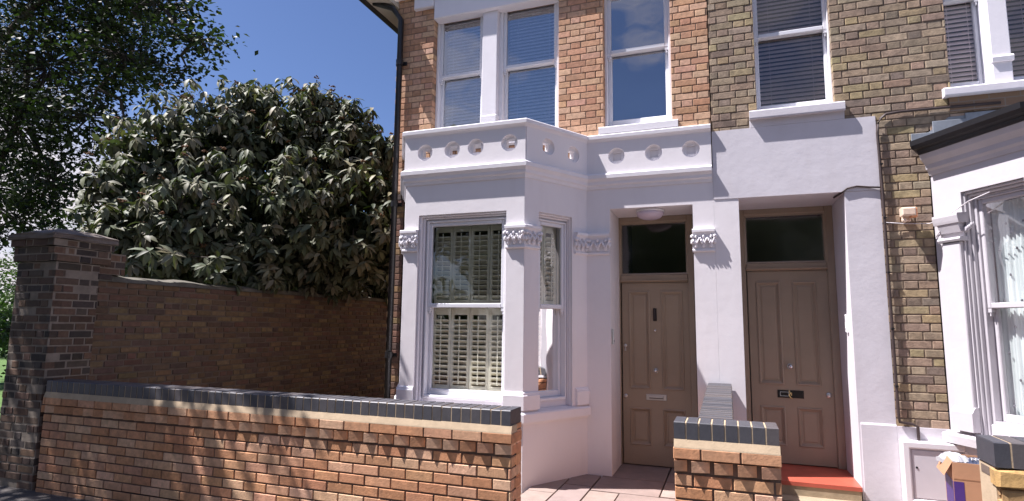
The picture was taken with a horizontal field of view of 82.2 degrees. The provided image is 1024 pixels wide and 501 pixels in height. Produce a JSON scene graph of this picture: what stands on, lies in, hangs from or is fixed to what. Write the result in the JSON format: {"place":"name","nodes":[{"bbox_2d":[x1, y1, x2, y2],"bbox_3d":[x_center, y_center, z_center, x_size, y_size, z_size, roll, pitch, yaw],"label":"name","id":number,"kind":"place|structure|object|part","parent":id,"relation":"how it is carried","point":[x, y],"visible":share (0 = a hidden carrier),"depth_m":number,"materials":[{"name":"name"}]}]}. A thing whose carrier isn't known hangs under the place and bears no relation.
{"place":"outdoors","nodes":[
{"label":"outdoors","id":0,"kind":"place"},
{"bbox_2d":[0,345,6,414],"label":"lawn","id":1,"kind":"structure","parent":0,"point":[3,360],"depth_m":17.27,"materials":[{"name":"green plant"}]},
{"bbox_2d":[0,307,11,376],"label":"bush","id":2,"kind":"object","parent":1,"relation":"on","point":[5,332],"visible":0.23,"depth_m":14.22,"materials":[{"name":"green plant"}]},
{"bbox_2d":[0,271,15,356],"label":"hedge","id":3,"kind":"object","parent":1,"relation":"on","point":[10,298],"depth_m":25.31,"materials":[{"name":"green plant"}]},
{"bbox_2d":[0,219,127,319],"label":"bush","id":4,"kind":"object","parent":1,"relation":"on","point":[12,271],"visible":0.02,"depth_m":19.60,"materials":[{"name":"green plant"}]},
{"bbox_2d":[0,0,257,254],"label":"tree","id":5,"kind":"object","parent":1,"relation":"on","point":[20,101],"visible":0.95,"depth_m":13.76,"materials":[{"name":"green plant"}]},
{"bbox_2d":[63,74,393,307],"bbox_3d":[-3.503,-0.078,10.060,4.052,5.817,6.482,-4,-9,35],"label":"evergreen shrub","id":6,"kind":"object","parent":1,"relation":"on","point":[307,212],"visible":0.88,"depth_m":8.82,"materials":[{"name":"green plant"}]},
{"bbox_2d":[0,486,89,500],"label":"pavement","id":7,"kind":"structure","parent":0,"point":[11,494],"depth_m":5.34,"materials":[{"name":"grey concrete"}]},
{"bbox_2d":[0,229,125,490],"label":"brick pillar","id":8,"kind":"structure","parent":7,"relation":"on","point":[61,273],"depth_m":5.83,"materials":[{"name":"brown brick"}]},
{"bbox_2d":[35,379,521,500],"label":"garden wall","id":9,"kind":"structure","parent":7,"relation":"on","point":[112,441],"depth_m":4.66,"materials":[{"name":"brick"}]},
{"bbox_2d":[673,383,781,500],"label":"garden wall","id":10,"kind":"structure","parent":7,"relation":"on","point":[720,453],"depth_m":3.51,"materials":[{"name":"brick"}]},
{"bbox_2d":[976,434,1023,500],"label":"garden wall","id":11,"kind":"structure","parent":7,"relation":"on","point":[1001,461],"depth_m":3.04,"materials":[{"name":"brick"}]},
{"bbox_2d":[0,0,397,302],"label":"sky","id":12,"kind":"structure","parent":0,"point":[343,43],"materials":[{"name":"blue"}]},
{"bbox_2d":[521,463,675,500],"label":"paving","id":13,"kind":"structure","parent":0,"point":[630,482],"depth_m":5.50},
{"bbox_2d":[937,452,981,500],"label":"cardboard box","id":14,"kind":"object","parent":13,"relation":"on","point":[963,481],"visible":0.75,"depth_m":4.12,"materials":[{"name":"brown cardboard"}]},
{"bbox_2d":[936,451,968,462],"bbox_3d":[3.274,1.539,4.346,0.120,0.088,0.200,1,-7,-3],"label":"plastic bag","id":15,"kind":"object","parent":14,"relation":"in","point":[955,457],"visible":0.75,"depth_m":4.31,"materials":[{"name":"white plastic"}]},
{"bbox_2d":[968,457,978,464],"bbox_3d":[3.393,1.543,4.237,0.197,0.085,0.220,-2,-8,20],"label":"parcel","id":16,"kind":"object","parent":14,"relation":"in","point":[973,460],"visible":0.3,"depth_m":4.22,"materials":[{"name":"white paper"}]},
{"bbox_2d":[623,411,950,467],"bbox_3d":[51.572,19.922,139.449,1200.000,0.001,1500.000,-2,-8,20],"label":"ground","id":17,"kind":"structure","parent":0,"point":[789,463],"depth_m":7.07,"materials":[{"name":"grey concrete"}]},
{"bbox_2d":[89,275,386,397],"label":"boundary wall","id":18,"kind":"structure","parent":17,"relation":"on","point":[170,332],"depth_m":7.95,"materials":[{"name":"brick"}]},
{"label":"garden soil","id":19,"kind":"structure","parent":0,"visible":0},
{"bbox_2d":[359,0,1011,492],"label":"terraced house","id":20,"kind":"structure","parent":19,"relation":"on","point":[549,148],"depth_m":6.20,"materials":[{"name":"paint"}]},
{"bbox_2d":[372,3,406,398],"bbox_3d":[-1.564,-0.392,7.084,0.459,5.584,0.134,2,-7,-10],"label":"drainpipe","id":21,"kind":"object","parent":20,"relation":"attached to","point":[394,206],"visible":0.94,"depth_m":7.09,"materials":[{"name":"black metal"}]},
{"bbox_2d":[435,17,482,127],"bbox_3d":[-0.558,-2.068,7.395,0.750,1.950,0.479,-2,-8,20],"label":"window","id":22,"kind":"structure","parent":20,"relation":"in","point":[464,77],"depth_m":7.35,"materials":[{"name":"glass"}]},
{"bbox_2d":[422,217,505,401],"bbox_3d":[-0.457,0.591,6.018,0.890,1.820,0.184,-2,-8,20],"label":"window","id":23,"kind":"structure","parent":20,"relation":"in","point":[496,251],"depth_m":6.06,"materials":[{"name":"white paint"}]},
{"bbox_2d":[498,2,558,126],"bbox_3d":[0.282,-2.097,7.088,0.860,1.950,0.479,-2,-8,20],"label":"window","id":24,"kind":"structure","parent":20,"relation":"in","point":[529,85],"depth_m":7.04,"materials":[{"name":"blue glass"}]},
{"bbox_2d":[538,219,565,401],"bbox_3d":[0.353,0.603,6.035,0.247,1.820,0.412,-6,-10,41],"label":"window","id":25,"kind":"structure","parent":20,"relation":"in","point":[551,316],"depth_m":6.07,"materials":[{"name":"white paint"}]},
{"bbox_2d":[611,329,614,343],"bbox_3d":[1.054,0.898,6.115,0.028,0.155,0.035,-2,-8,20],"label":"entry panel","id":26,"kind":"object","parent":20,"relation":"attached to","point":[612,336],"visible":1,"depth_m":6.10,"materials":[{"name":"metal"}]},
{"bbox_2d":[604,0,671,126],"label":"window","id":27,"kind":"structure","parent":20,"relation":"in","point":[637,51],"depth_m":6.56,"materials":[{"name":"blue glass"}]},
{"bbox_2d":[636,208,663,219],"bbox_3d":[1.476,-0.379,6.271,0.292,0.105,0.292,-2,-8,20],"label":"porch light","id":28,"kind":"object","parent":20,"relation":"attached to","point":[650,213],"visible":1,"depth_m":6.17,"materials":[{"name":"white glass"}]},
{"bbox_2d":[622,282,691,466],"bbox_3d":[1.583,1.339,6.431,0.736,1.973,0.100,-2,-8,20],"label":"front door","id":29,"kind":"structure","parent":20,"relation":"in","point":[655,316],"depth_m":6.44,"materials":[{"name":"beige paint"}]},
{"label":"forecourt","id":30,"kind":"structure","parent":0,"visible":0},
{"bbox_2d":[708,0,1023,500],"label":"terraced house","id":31,"kind":"structure","parent":30,"relation":"on","point":[806,95],"depth_m":5.47,"materials":[{"name":"paint"}]},
{"bbox_2d":[747,270,837,466],"bbox_3d":[2.890,1.192,6.080,0.773,1.970,0.110,-2,-8,20],"label":"front door","id":32,"kind":"structure","parent":31,"relation":"in","point":[792,385],"depth_m":6.09,"materials":[{"name":"beige paint"}]},
{"bbox_2d":[752,0,832,109],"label":"window","id":33,"kind":"structure","parent":31,"relation":"in","point":[792,60],"depth_m":6.02,"materials":[{"name":"grey glass"}]},
{"bbox_2d":[844,314,848,331],"bbox_3d":[3.153,0.687,5.534,0.028,0.170,0.050,-2,-8,20],"label":"entry panel","id":34,"kind":"object","parent":31,"relation":"attached to","point":[846,323],"visible":1,"depth_m":5.51,"materials":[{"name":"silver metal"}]},
{"bbox_2d":[833,185,879,197],"bbox_3d":[3.189,-0.566,5.496,0.168,0.069,0.419,6,-9,-37],"label":"wall cable","id":35,"kind":"object","parent":31,"relation":"attached to","point":[840,193],"depth_m":5.45,"materials":[{"name":"plastic"}]},
{"bbox_2d":[899,207,917,222],"bbox_3d":[3.538,-0.311,5.237,0.125,0.135,0.130,-2,-8,20],"label":"security lamp","id":36,"kind":"object","parent":31,"relation":"attached to","point":[907,214],"visible":1,"depth_m":5.20,"materials":[{"name":"beige plastic"}]},
{"bbox_2d":[899,439,967,500],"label":"meter cabinet","id":37,"kind":"object","parent":31,"relation":"attached to","point":[922,477],"visible":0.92,"depth_m":4.93,"materials":[{"name":"white paint"}]},
{"bbox_3d":[3.563,1.879,4.897,0.367,0.389,0.010,-2,-8,20],"label":"cabinet door","id":38,"kind":"part","parent":37,"relation":"part of","materials":[{"name":"white plastic"}]},
{"bbox_2d":[886,192,989,237],"bbox_3d":[3.683,-0.276,5.053,0.184,0.306,0.779,6,-9,-34],"label":"wall wire","id":39,"kind":"object","parent":31,"relation":"attached to","point":[950,213],"depth_m":5.12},
{"bbox_2d":[876,101,1000,440],"bbox_3d":[3.810,0.208,5.111,0.961,3.040,0.044,-2,-8,20],"label":"wall cable","id":40,"kind":"object","parent":31,"relation":"attached to","point":[888,272],"depth_m":5.26,"materials":[{"name":"black paint"}]},
{"bbox_2d":[943,0,989,86],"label":"window","id":41,"kind":"structure","parent":31,"relation":"in","point":[961,69],"depth_m":5.47,"materials":[{"name":"white paint"}]},
{"bbox_2d":[974,188,1023,429],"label":"window","id":42,"kind":"structure","parent":31,"relation":"in","point":[1004,320],"depth_m":4.77,"materials":[{"name":"white paint"}]},
{"bbox_2d":[1006,0,1023,79],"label":"window","id":43,"kind":"structure","parent":31,"relation":"in","point":[1015,8],"depth_m":5.36,"materials":[{"name":"white paint"}]}
]}

